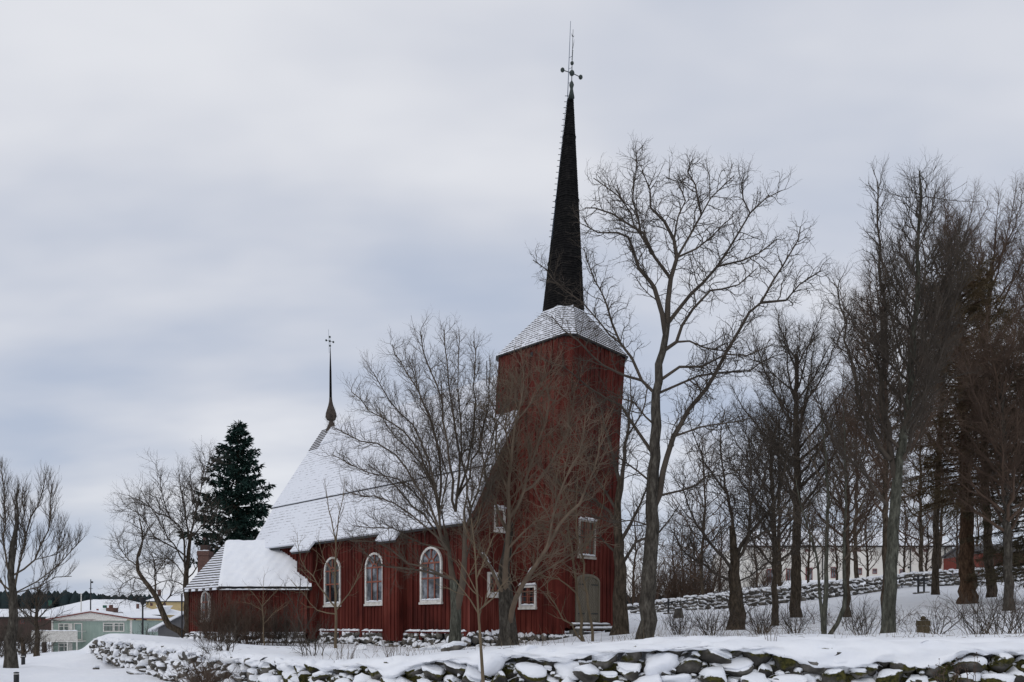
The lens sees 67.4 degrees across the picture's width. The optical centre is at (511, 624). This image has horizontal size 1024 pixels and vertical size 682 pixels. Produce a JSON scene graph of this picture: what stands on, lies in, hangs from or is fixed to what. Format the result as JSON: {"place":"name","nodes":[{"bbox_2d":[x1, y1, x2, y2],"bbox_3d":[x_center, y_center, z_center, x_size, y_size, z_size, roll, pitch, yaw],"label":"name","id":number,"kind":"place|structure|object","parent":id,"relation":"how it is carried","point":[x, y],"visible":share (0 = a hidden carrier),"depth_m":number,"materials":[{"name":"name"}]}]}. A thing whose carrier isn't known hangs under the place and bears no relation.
{"place":"outdoors","nodes":[
{"label":"outdoors","id":0,"kind":"place"},
{"bbox_2d":[0,577,1023,681],"bbox_3d":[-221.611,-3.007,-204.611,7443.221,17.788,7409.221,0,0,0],"label":"ground","id":1,"kind":"structure","parent":0,"point":[67,666],"depth_m":30.65,"materials":[{"name":"snow"}]},
{"bbox_2d":[0,610,26,656],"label":"hedge","id":2,"kind":"object","parent":1,"relation":"on","point":[2,642],"visible":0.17,"depth_m":55.89,"materials":[{"name":"plant"}]},
{"bbox_2d":[0,615,48,657],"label":"orchard tree","id":3,"kind":"object","parent":1,"relation":"on","point":[22,642],"visible":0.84,"depth_m":41.91,"materials":[{"name":"brown plant"}]},
{"bbox_2d":[0,614,55,655],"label":"hedge","id":4,"kind":"object","parent":1,"relation":"on","point":[23,636],"visible":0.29,"depth_m":60.92,"materials":[{"name":"brown plant"}]},
{"bbox_2d":[2,630,61,654],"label":"hedge","id":5,"kind":"object","parent":1,"relation":"on","point":[43,645],"visible":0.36,"depth_m":80.23,"materials":[{"name":"brown plant"}]},
{"bbox_2d":[0,609,71,640],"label":"brown building","id":6,"kind":"structure","parent":1,"relation":"on","point":[5,612],"depth_m":135.00,"materials":[{"name":"black metal"}]},
{"bbox_2d":[4,576,73,656],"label":"orchard tree","id":7,"kind":"object","parent":1,"relation":"on","point":[35,618],"visible":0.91,"depth_m":47.90,"materials":[{"name":"brown plant"}]},
{"bbox_2d":[0,457,90,667],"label":"pollard tree","id":8,"kind":"object","parent":1,"relation":"on","point":[10,655],"visible":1,"depth_m":27.21,"materials":[{"name":"grey plant"}]},
{"bbox_2d":[31,605,168,652],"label":"house","id":9,"kind":"structure","parent":1,"relation":"on","point":[77,630],"depth_m":109.97,"materials":[{"name":"green paint"}]},
{"bbox_2d":[74,623,82,639],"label":"door","id":10,"kind":"structure","parent":9,"relation":"in","point":[77,624],"depth_m":109.96,"materials":[{"name":"white paint"}]},
{"bbox_2d":[113,623,124,631],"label":"window","id":11,"kind":"structure","parent":9,"relation":"in","point":[119,625],"depth_m":109.96,"materials":[{"name":"white paint"}]},
{"bbox_2d":[48,599,151,619],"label":"roof","id":12,"kind":"structure","parent":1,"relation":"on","point":[100,604],"depth_m":194.21,"materials":[{"name":"beige paint"}]},
{"bbox_2d":[96,495,190,636],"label":"crooked tree","id":13,"kind":"object","parent":1,"relation":"on","point":[167,622],"visible":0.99,"depth_m":44.97,"materials":[{"name":"brown plant"}]},
{"bbox_2d":[138,597,148,634],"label":"lamp post","id":14,"kind":"object","parent":1,"relation":"on","point":[143,601],"visible":0.88,"depth_m":54.95,"materials":[{"name":"black metal"}]},
{"bbox_2d":[127,606,180,620],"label":"roof","id":15,"kind":"structure","parent":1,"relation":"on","point":[170,612],"depth_m":130.12,"materials":[{"name":"paint"}]},
{"bbox_2d":[146,589,183,610],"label":"yellow house","id":16,"kind":"structure","parent":1,"relation":"on","point":[173,601],"depth_m":200.00,"materials":[{"name":"paint"}]},
{"bbox_2d":[105,439,240,632],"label":"lime tree","id":17,"kind":"object","parent":1,"relation":"on","point":[187,556],"visible":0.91,"depth_m":49.77,"materials":[{"name":"brown plant"}]},
{"bbox_2d":[86,636,277,681],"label":"stone wall","id":18,"kind":"structure","parent":1,"relation":"on","point":[146,656],"depth_m":24.40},
{"bbox_2d":[148,612,216,637],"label":"shed","id":19,"kind":"structure","parent":1,"relation":"on","point":[163,630],"depth_m":72.00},
{"bbox_2d":[151,648,245,681],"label":"bush","id":20,"kind":"object","parent":1,"relation":"on","point":[192,674],"visible":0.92,"depth_m":18.36,"materials":[{"name":"brown plant"}]},
{"bbox_2d":[193,606,251,668],"bbox_3d":[-7.902,0.438,20.649,1.822,2.227,1.610,0,0,41],"label":"bush","id":21,"kind":"object","parent":1,"relation":"on","point":[227,643],"visible":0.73,"depth_m":20.91,"materials":[{"name":"brown plant"}]},
{"bbox_2d":[177,582,268,643],"bbox_3d":[-12.982,-0.492,35.162,4.249,2.890,3.780,0,0,-17],"label":"bush","id":22,"kind":"object","parent":1,"relation":"on","point":[208,629],"visible":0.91,"depth_m":34.64,"materials":[{"name":"red plant"}]},
{"bbox_2d":[177,420,275,568],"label":"spruce tree","id":23,"kind":"object","parent":1,"relation":"on","point":[244,482],"visible":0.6,"depth_m":59.19,"materials":[{"name":"green plant"}]},
{"bbox_2d":[210,590,296,645],"bbox_3d":[-12.135,-0.300,35.866,3.989,2.703,4.273,0,0,0],"label":"bush","id":24,"kind":"object","parent":1,"relation":"on","point":[259,632],"visible":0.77,"depth_m":35.55,"materials":[{"name":"red plant"}]},
{"bbox_2d":[235,570,291,645],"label":"sapling","id":25,"kind":"object","parent":1,"relation":"on","point":[262,605],"visible":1,"depth_m":32.96,"materials":[{"name":"brown plant"}]},
{"bbox_2d":[243,595,316,645],"bbox_3d":[-10.677,-0.176,36.036,3.490,2.527,2.947,0,0,0],"label":"bush","id":26,"kind":"object","parent":1,"relation":"on","point":[285,631],"visible":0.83,"depth_m":35.80,"materials":[{"name":"brown plant"}]},
{"bbox_2d":[276,562,328,646],"bbox_3d":[-8.969,-0.828,32.943,2.646,3.872,1.238,0,0,0],"label":"bush","id":27,"kind":"object","parent":1,"relation":"on","point":[301,604],"visible":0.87,"depth_m":32.99,"materials":[{"name":"brown plant"}]},
{"bbox_2d":[286,615,341,655],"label":"bush","id":28,"kind":"object","parent":1,"relation":"on","point":[309,637],"visible":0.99,"depth_m":20.15,"materials":[{"name":"brown plant"}]},
{"bbox_2d":[287,477,367,647],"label":"sapling","id":29,"kind":"object","parent":1,"relation":"on","point":[335,581],"visible":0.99,"depth_m":29.01,"materials":[{"name":"brown plant"}]},
{"bbox_2d":[0,590,662,608],"bbox_3d":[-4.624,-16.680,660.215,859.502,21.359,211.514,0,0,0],"label":"forest","id":30,"kind":"object","parent":1,"relation":"on","point":[71,598],"visible":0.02,"depth_m":567.99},
{"bbox_2d":[181,21,627,647],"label":"church","id":31,"kind":"structure","parent":1,"relation":"on","point":[417,607],"depth_m":35.70,"materials":[{"name":"red wood"}]},
{"bbox_2d":[201,591,210,620],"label":"window","id":32,"kind":"structure","parent":31,"relation":"in","point":[204,597],"depth_m":41.56,"materials":[{"name":"white paint"}]},
{"bbox_2d":[323,557,340,606],"bbox_3d":[-9.328,-2.200,39.841,1.530,2.600,0.167,0,0,43],"label":"window","id":33,"kind":"structure","parent":31,"relation":"in","point":[328,579],"depth_m":39.96,"materials":[{"name":"white paint"}]},
{"bbox_2d":[364,552,381,605],"bbox_3d":[-6.709,-2.200,37.385,1.530,2.600,0.170,0,0,43],"label":"window","id":34,"kind":"structure","parent":31,"relation":"in","point":[373,575],"depth_m":37.48,"materials":[{"name":"white paint"}]},
{"bbox_2d":[419,546,442,604],"bbox_3d":[-3.653,-2.200,34.519,1.530,2.600,0.170,0,0,43],"label":"window","id":35,"kind":"structure","parent":31,"relation":"in","point":[427,596],"depth_m":34.52,"materials":[{"name":"white paint"}]},
{"bbox_2d":[487,572,498,597],"bbox_3d":[-0.722,-1.730,33.880,0.765,1.120,0.804,0,0,0],"label":"window","id":36,"kind":"structure","parent":31,"relation":"in","point":[488,573],"depth_m":33.69,"materials":[{"name":"white paint"}]},
{"bbox_2d":[493,504,505,532],"bbox_3d":[-0.540,-4.692,34.070,0.622,1.243,0.643,0,0,0],"label":"window","id":37,"kind":"structure","parent":31,"relation":"in","point":[504,518],"depth_m":34.07,"materials":[{"name":"white paint"}]},
{"bbox_2d":[518,582,536,609],"bbox_3d":[0.678,-1.268,34.168,1.060,1.216,0.200,0,0,43],"label":"window","id":38,"kind":"structure","parent":31,"relation":"in","point":[527,601],"depth_m":34.13,"materials":[{"name":"white paint"}]},
{"bbox_2d":[577,517,596,559],"bbox_3d":[3.368,-3.855,34.254,0.235,1.870,1.264,0,0,43],"label":"window","id":39,"kind":"structure","parent":31,"relation":"in","point":[593,557],"depth_m":34.31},
{"bbox_2d":[575,574,599,622],"bbox_3d":[3.377,-1.135,34.369,0.127,2.230,1.726,0,0,43],"label":"door","id":40,"kind":"structure","parent":31,"relation":"in","point":[593,586],"depth_m":34.45,"materials":[{"name":"grey paint"}]},
{"bbox_2d":[307,308,531,642],"bbox_3d":[-2.938,-4.555,23.221,7.011,11.279,6.202,0,0,0],"label":"round tree","id":41,"kind":"object","parent":1,"relation":"on","point":[456,599],"visible":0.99,"depth_m":23.35,"materials":[{"name":"brown plant"}]},
{"bbox_2d":[418,642,447,650],"bbox_3d":[-2.441,0.748,24.523,1.346,0.329,0.559,0,0,-38],"label":"boulder","id":42,"kind":"object","parent":1,"relation":"on","point":[438,646],"visible":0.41,"depth_m":24.22,"materials":[{"name":"stone"}]},
{"bbox_2d":[440,641,466,651],"bbox_3d":[-1.460,0.591,20.003,0.350,0.316,0.964,0,0,42],"label":"boulder","id":43,"kind":"object","parent":1,"relation":"on","point":[455,645],"visible":0.88,"depth_m":19.76,"materials":[{"name":"stone"}]},
{"bbox_2d":[431,494,522,681],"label":"sapling","id":44,"kind":"object","parent":1,"relation":"on","point":[478,610],"visible":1,"depth_m":12.18,"materials":[{"name":"brown plant"}]},
{"bbox_2d":[441,330,629,645],"bbox_3d":[0.719,-4.037,23.428,6.198,10.116,6.302,0,0,0],"label":"forked tree","id":45,"kind":"object","parent":1,"relation":"on","point":[508,601],"visible":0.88,"depth_m":23.86,"materials":[{"name":"grey plant"}]},
{"bbox_2d":[510,431,613,641],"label":"sapling","id":46,"kind":"object","parent":1,"relation":"on","point":[582,639],"visible":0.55,"depth_m":25.91,"materials":[{"name":"brown plant"}]},
{"bbox_2d":[532,357,688,635],"bbox_3d":[3.774,-5.103,30.360,6.220,11.589,3.559,0,0,0],"label":"dark tree","id":47,"kind":"object","parent":1,"relation":"on","point":[620,615],"visible":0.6,"depth_m":29.91,"materials":[{"name":"brown plant"}]},
{"bbox_2d":[256,639,1023,681],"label":"stone wall","id":48,"kind":"structure","parent":1,"relation":"on","point":[809,660],"depth_m":12.14,"materials":[{"name":"stone"}]},
{"bbox_2d":[928,658,962,681],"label":"dry weed","id":49,"kind":"object","parent":48,"relation":"on","point":[956,675],"visible":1,"depth_m":11.30,"materials":[{"name":"red plant"}]},
{"bbox_2d":[952,652,979,681],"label":"dry weed","id":50,"kind":"object","parent":48,"relation":"on","point":[967,668],"visible":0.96,"depth_m":11.43,"materials":[{"name":"red plant"}]},
{"bbox_2d":[621,491,658,601],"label":"bare tree","id":51,"kind":"object","parent":1,"relation":"on","point":[635,555],"visible":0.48,"depth_m":71.86,"materials":[{"name":"brown plant"}]},
{"bbox_2d":[625,518,672,588],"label":"bare tree","id":52,"kind":"object","parent":1,"relation":"on","point":[659,565],"visible":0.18,"depth_m":85.12,"materials":[{"name":"brown plant"}]},
{"bbox_2d":[626,553,683,608],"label":"thicket","id":53,"kind":"object","parent":1,"relation":"on","point":[635,590],"visible":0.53,"depth_m":67.45,"materials":[{"name":"red plant"}]},
{"bbox_2d":[657,513,690,578],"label":"bare tree","id":54,"kind":"object","parent":1,"relation":"on","point":[672,550],"visible":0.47,"depth_m":75.00,"materials":[{"name":"red plant"}]},
{"bbox_2d":[636,553,718,604],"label":"thicket","id":55,"kind":"object","parent":1,"relation":"on","point":[673,594],"visible":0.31,"depth_m":69.39,"materials":[{"name":"red plant"}]},
{"bbox_2d":[669,511,693,583],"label":"bare tree","id":56,"kind":"object","parent":1,"relation":"on","point":[681,543],"visible":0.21,"depth_m":119.98,"materials":[{"name":"red plant"}]},
{"bbox_2d":[525,133,839,639],"bbox_3d":[5.032,-7.644,24.057,9.285,16.848,4.164,0,0,0],"label":"maple tree","id":57,"kind":"object","parent":1,"relation":"on","point":[653,496],"visible":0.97,"depth_m":23.86,"materials":[{"name":"grey plant"}]},
{"bbox_2d":[658,594,709,634],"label":"bare shrub","id":58,"kind":"object","parent":1,"relation":"on","point":[676,626],"visible":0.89,"depth_m":28.96,"materials":[{"name":"brown plant"}]},
{"bbox_2d":[674,512,709,578],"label":"bare tree","id":59,"kind":"object","parent":1,"relation":"on","point":[695,545],"visible":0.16,"depth_m":90.08,"materials":[{"name":"red plant"}]},
{"bbox_2d":[665,554,728,603],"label":"thicket","id":60,"kind":"object","parent":1,"relation":"on","point":[713,586],"visible":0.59,"depth_m":65.54,"materials":[{"name":"red plant"}]},
{"bbox_2d":[658,415,745,599],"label":"bare tree","id":61,"kind":"object","parent":1,"relation":"on","point":[699,555],"visible":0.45,"depth_m":61.77,"materials":[{"name":"brown plant"}]},
{"bbox_2d":[681,599,743,635],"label":"bare shrub","id":62,"kind":"object","parent":1,"relation":"on","point":[707,622],"visible":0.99,"depth_m":27.85,"materials":[{"name":"brown plant"}]},
{"bbox_2d":[678,605,753,630],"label":"bare shrub","id":63,"kind":"object","parent":1,"relation":"on","point":[722,621],"visible":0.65,"depth_m":30.88,"materials":[{"name":"red plant"}]},
{"bbox_2d":[704,505,738,599],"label":"bare tree","id":64,"kind":"object","parent":1,"relation":"on","point":[721,541],"visible":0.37,"depth_m":81.93,"materials":[{"name":"red plant"}]},
{"bbox_2d":[660,397,821,629],"bbox_3d":[9.609,-5.110,34.478,7.259,11.301,5.433,0,0,-26],"label":"gnarled tree","id":65,"kind":"object","parent":1,"relation":"on","point":[736,592],"visible":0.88,"depth_m":34.61,"materials":[{"name":"brown plant"}]},
{"bbox_2d":[736,513,771,587],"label":"bare tree","id":66,"kind":"object","parent":1,"relation":"on","point":[754,554],"visible":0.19,"depth_m":88.00,"materials":[{"name":"red plant"}]},
{"bbox_2d":[730,588,793,633],"bbox_3d":[8.889,-0.501,28.246,2.523,1.819,2.311,0,0,0],"label":"bare shrub","id":67,"kind":"object","parent":1,"relation":"on","point":[763,623],"visible":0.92,"depth_m":27.82,"materials":[{"name":"brown plant"}]},
{"bbox_2d":[727,560,802,598],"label":"thicket","id":68,"kind":"object","parent":1,"relation":"on","point":[764,583],"visible":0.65,"depth_m":63.68,"materials":[{"name":"red plant"}]},
{"bbox_2d":[707,397,824,595],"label":"bare tree","id":69,"kind":"object","parent":1,"relation":"on","point":[779,558],"visible":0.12,"depth_m":62.96,"materials":[{"name":"red plant"}]},
{"bbox_2d":[762,489,791,577],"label":"bare tree","id":70,"kind":"object","parent":1,"relation":"on","point":[782,552],"visible":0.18,"depth_m":66.03,"materials":[{"name":"brown plant"}]},
{"bbox_2d":[711,355,848,625],"bbox_3d":[13.135,-6.286,37.999,6.499,13.029,6.752,0,0,0],"label":"tree","id":71,"kind":"object","parent":1,"relation":"on","point":[756,502],"visible":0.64,"depth_m":37.79,"materials":[{"name":"brown plant"}]},
{"bbox_2d":[772,600,819,633],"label":"bare shrub","id":72,"kind":"object","parent":1,"relation":"on","point":[791,624],"visible":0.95,"depth_m":26.80,"materials":[{"name":"brown plant"}]},
{"bbox_2d":[724,284,895,617],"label":"straight tree","id":73,"kind":"object","parent":1,"relation":"on","point":[796,584],"visible":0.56,"depth_m":41.61,"materials":[{"name":"brown plant"}]},
{"bbox_2d":[789,504,835,588],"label":"bare tree","id":74,"kind":"object","parent":1,"relation":"on","point":[807,565],"visible":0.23,"depth_m":69.88,"materials":[{"name":"red plant"}]},
{"bbox_2d":[627,566,1023,613],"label":"stone wall","id":75,"kind":"structure","parent":1,"relation":"on","point":[945,576],"depth_m":54.84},
{"bbox_2d":[816,493,842,579],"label":"bare tree","id":76,"kind":"object","parent":1,"relation":"on","point":[836,571],"visible":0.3,"depth_m":67.95,"materials":[{"name":"brown plant"}]},
{"bbox_2d":[709,531,954,591],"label":"cream building","id":77,"kind":"structure","parent":1,"relation":"on","point":[876,569],"depth_m":100.00,"materials":[{"name":"paint"}]},
{"bbox_2d":[773,380,901,634],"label":"slim tree","id":78,"kind":"object","parent":1,"relation":"on","point":[824,605],"visible":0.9,"depth_m":24.02,"materials":[{"name":"brown plant"}]},
{"bbox_2d":[786,343,916,616],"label":"tree","id":79,"kind":"object","parent":1,"relation":"on","point":[849,506],"visible":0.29,"depth_m":39.82,"materials":[{"name":"brown plant"}]},
{"bbox_2d":[800,396,909,583],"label":"bare tree","id":80,"kind":"object","parent":1,"relation":"on","point":[855,560],"visible":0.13,"depth_m":63.96,"materials":[{"name":"brown plant"}]},
{"bbox_2d":[838,591,876,630],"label":"bare shrub","id":81,"kind":"object","parent":1,"relation":"on","point":[862,613],"visible":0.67,"depth_m":30.07,"materials":[{"name":"brown plant"}]},
{"bbox_2d":[839,495,881,583],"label":"bare tree","id":82,"kind":"object","parent":1,"relation":"on","point":[866,566],"visible":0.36,"depth_m":69.94,"materials":[{"name":"red plant"}]},
{"bbox_2d":[836,591,920,634],"bbox_3d":[11.654,-0.370,25.085,2.069,1.614,2.828,0,0,0],"label":"bare shrub","id":83,"kind":"object","parent":1,"relation":"on","point":[857,618],"visible":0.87,"depth_m":24.83,"materials":[{"name":"brown plant"}]},
{"bbox_2d":[817,242,961,624],"bbox_3d":[16.058,-8.238,32.811,5.751,16.872,5.958,0,0,22],"label":"slender tree","id":84,"kind":"object","parent":1,"relation":"on","point":[885,471],"visible":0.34,"depth_m":32.83,"materials":[{"name":"brown plant"}]},
{"bbox_2d":[799,154,994,632],"bbox_3d":[10.863,-6.620,21.771,4.805,14.442,4.547,0,0,26],"label":"alder tree","id":85,"kind":"object","parent":1,"relation":"on","point":[885,350],"visible":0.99,"depth_m":21.81,"materials":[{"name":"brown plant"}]},
{"bbox_2d":[897,489,924,582],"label":"bare tree","id":86,"kind":"object","parent":1,"relation":"on","point":[904,558],"visible":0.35,"depth_m":71.85,"materials":[{"name":"brown plant"}]},
{"bbox_2d":[858,403,975,576],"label":"bare tree","id":87,"kind":"object","parent":1,"relation":"on","point":[919,520],"visible":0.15,"depth_m":66.00,"materials":[{"name":"brown plant"}]},
{"bbox_2d":[916,616,930,633],"bbox_3d":[12.318,0.150,22.996,0.356,0.800,0.179,0,0,0],"label":"gravestone","id":88,"kind":"object","parent":1,"relation":"on","point":[923,621],"visible":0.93,"depth_m":22.93,"materials":[{"name":"brown stone"}]},
{"bbox_2d":[909,512,954,576],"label":"bare tree","id":89,"kind":"object","parent":1,"relation":"on","point":[926,557],"visible":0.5,"depth_m":69.89,"materials":[{"name":"red plant"}]},
{"bbox_2d":[911,599,968,633],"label":"bare shrub","id":90,"kind":"object","parent":1,"relation":"on","point":[938,621],"visible":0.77,"depth_m":24.78,"materials":[{"name":"brown plant"}]},
{"bbox_2d":[909,466,979,568],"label":"tree","id":91,"kind":"object","parent":1,"relation":"on","point":[941,533],"visible":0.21,"depth_m":71.87,"materials":[{"name":"brown plant"}]},
{"bbox_2d":[872,253,1023,603],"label":"larch tree","id":92,"kind":"object","parent":1,"relation":"on","point":[966,564],"visible":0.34,"depth_m":42.63,"materials":[{"name":"brown plant"}]},
{"bbox_2d":[917,592,989,622],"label":"bare shrub","id":93,"kind":"object","parent":1,"relation":"on","point":[933,601],"visible":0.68,"depth_m":34.01,"materials":[{"name":"red plant"}]},
{"bbox_2d":[887,170,1023,594],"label":"bushy tree","id":94,"kind":"object","parent":1,"relation":"on","point":[935,589],"visible":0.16,"depth_m":49.74,"materials":[{"name":"brown plant"}]},
{"bbox_2d":[941,478,974,578],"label":"bare tree","id":95,"kind":"object","parent":1,"relation":"on","point":[957,553],"visible":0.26,"depth_m":74.02,"materials":[{"name":"red plant"}]},
{"bbox_2d":[909,170,1023,597],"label":"broad tree","id":96,"kind":"object","parent":1,"relation":"on","point":[997,247],"visible":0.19,"depth_m":46.06,"materials":[{"name":"brown plant"}]},
{"bbox_2d":[917,273,1023,610],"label":"veil tree","id":97,"kind":"object","parent":1,"relation":"on","point":[1003,450],"visible":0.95,"depth_m":36.88,"materials":[{"name":"brown plant"}]},
{"bbox_2d":[926,573,1014,633],"bbox_3d":[12.537,-0.440,21.091,2.156,1.979,1.973,0,0,0],"label":"bare shrub","id":98,"kind":"object","parent":1,"relation":"on","point":[977,617],"visible":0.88,"depth_m":21.13,"materials":[{"name":"brown plant"}]},
{"bbox_2d":[949,508,993,551],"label":"bare tree","id":99,"kind":"object","parent":1,"relation":"on","point":[977,529],"visible":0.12,"depth_m":94.76,"materials":[{"name":"grey plant"}]},
{"bbox_2d":[942,544,1023,575],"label":"barn","id":100,"kind":"structure","parent":1,"relation":"on","point":[947,565],"depth_m":97.51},
{"bbox_2d":[956,336,1023,592],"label":"yew tree","id":101,"kind":"object","parent":1,"relation":"on","point":[1017,545],"visible":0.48,"depth_m":40.20,"materials":[{"name":"brown plant"}]},
{"bbox_2d":[958,587,1023,633],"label":"bare shrub","id":102,"kind":"object","parent":1,"relation":"on","point":[997,617],"visible":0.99,"depth_m":19.95,"materials":[{"name":"brown plant"}]},
{"bbox_2d":[974,535,1022,567],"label":"thicket","id":103,"kind":"object","parent":1,"relation":"on","point":[982,562],"visible":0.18,"depth_m":62.96,"materials":[{"name":"red plant"}]},
{"bbox_2d":[979,585,1023,633],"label":"bare shrub","id":104,"kind":"object","parent":1,"relation":"on","point":[1007,626],"visible":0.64,"depth_m":20.90,"materials":[{"name":"brown plant"}]},
{"bbox_2d":[979,582,1023,616],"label":"bare shrub","id":105,"kind":"object","parent":1,"relation":"on","point":[1007,601],"visible":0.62,"depth_m":32.89,"materials":[{"name":"red plant"}]},
{"bbox_2d":[993,206,1023,440],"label":"edge tree","id":106,"kind":"object","parent":1,"relation":"on","point":[1013,282],"visible":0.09,"depth_m":50.43,"materials":[{"name":"brown plant"}]},
{"bbox_2d":[0,0,1023,596],"label":"sky","id":107,"kind":"structure","parent":0,"point":[194,193],"materials":[{"name":"grey"}]},
{"bbox_2d":[187,605,1023,659],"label":"dry grass","id":108,"kind":"structure","parent":0,"point":[525,636],"depth_m":18.43,"materials":[{"name":"brown plant"}]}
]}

